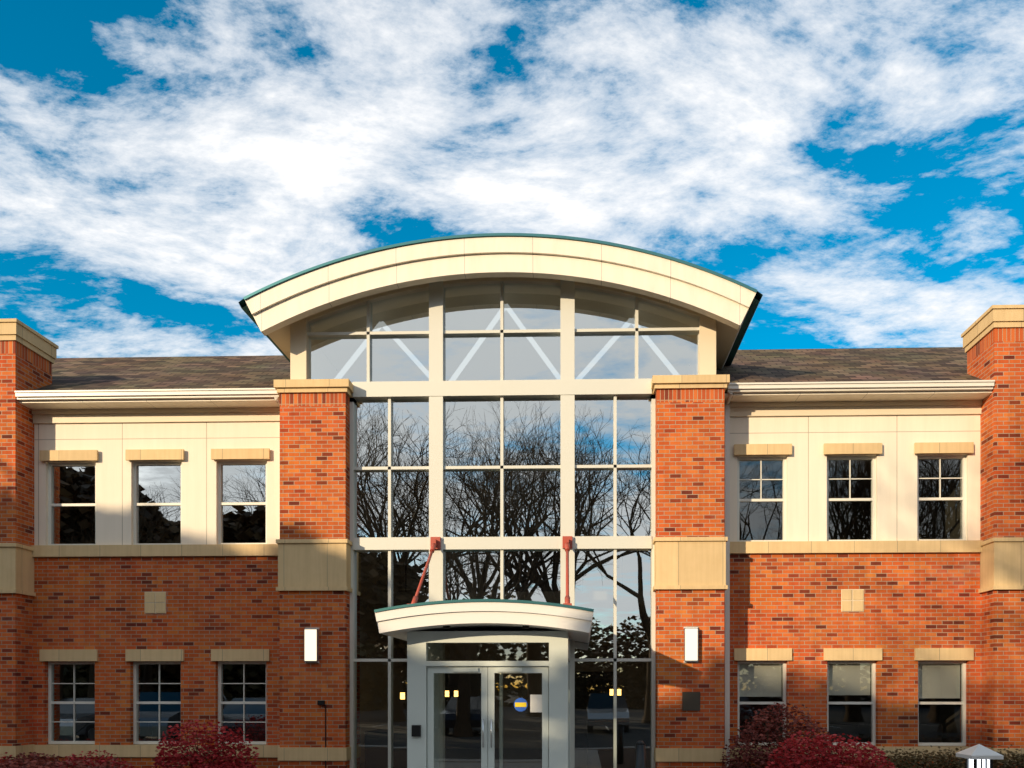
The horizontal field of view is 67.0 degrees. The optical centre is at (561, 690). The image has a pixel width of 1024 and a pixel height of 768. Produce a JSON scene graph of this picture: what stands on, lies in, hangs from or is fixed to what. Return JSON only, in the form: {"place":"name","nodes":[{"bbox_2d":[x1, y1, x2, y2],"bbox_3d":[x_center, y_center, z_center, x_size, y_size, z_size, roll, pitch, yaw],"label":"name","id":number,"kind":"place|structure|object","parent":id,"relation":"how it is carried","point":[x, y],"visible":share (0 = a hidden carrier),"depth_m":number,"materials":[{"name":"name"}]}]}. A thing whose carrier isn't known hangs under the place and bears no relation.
{"place":"outdoors","nodes":[
{"label":"outdoors","id":0,"kind":"place"},
{"bbox_2d":[0,0,1023,357],"label":"sky","id":1,"kind":"structure","parent":0,"point":[857,166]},
{"bbox_3d":[-1.194,1.700,10.988,28.000,0.100,7.900,0,0,2],"label":"planting bed","id":2,"kind":"object","parent":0,"visible":0},
{"bbox_2d":[0,752,22,763],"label":"shrub","id":3,"kind":"object","parent":2,"relation":"on","point":[5,757],"visible":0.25,"depth_m":13.57,"materials":[{"name":"red plant"}]},
{"bbox_2d":[0,752,66,767],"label":"shrub","id":4,"kind":"object","parent":2,"relation":"on","point":[31,755],"depth_m":13.21,"materials":[{"name":"red plant"}]},
{"bbox_2d":[0,756,129,767],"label":"hedge","id":5,"kind":"object","parent":2,"relation":"on","point":[80,763],"visible":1,"depth_m":12.34,"materials":[{"name":"red plant"}]},
{"bbox_2d":[58,750,138,767],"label":"shrub","id":6,"kind":"object","parent":2,"relation":"on","point":[100,761],"depth_m":13.27,"materials":[{"name":"red plant"}]},
{"bbox_2d":[151,719,258,767],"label":"shrub","id":7,"kind":"object","parent":2,"relation":"on","point":[219,762],"depth_m":13.50,"materials":[{"name":"red plant"}]},
{"bbox_2d":[635,741,644,767],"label":"entrance bollard","id":8,"kind":"object","parent":2,"relation":"on","point":[639,754],"visible":1,"depth_m":11.31,"materials":[{"name":"black metal"}]},
{"bbox_2d":[720,701,835,767],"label":"dark red shrub","id":9,"kind":"object","parent":2,"relation":"on","point":[761,753],"depth_m":13.52,"materials":[{"name":"red plant"}]},
{"bbox_2d":[765,729,894,767],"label":"shrub","id":10,"kind":"object","parent":2,"relation":"on","point":[835,759],"depth_m":11.44,"materials":[{"name":"red plant"}]},
{"bbox_2d":[874,744,1023,767],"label":"hedge","id":11,"kind":"object","parent":2,"relation":"on","point":[943,758],"visible":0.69,"depth_m":12.46,"materials":[{"name":"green plant"}]},
{"bbox_2d":[956,744,1003,767],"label":"bollard light","id":12,"kind":"object","parent":2,"relation":"on","point":[978,756],"visible":1,"depth_m":7.32,"materials":[{"name":"white metal"}]},
{"label":"ground","id":13,"kind":"structure","parent":0,"visible":0},
{"bbox_2d":[0,233,1023,767],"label":"building","id":14,"kind":"structure","parent":13,"relation":"on","point":[506,501],"depth_m":14.46,"materials":[{"name":"brick"}]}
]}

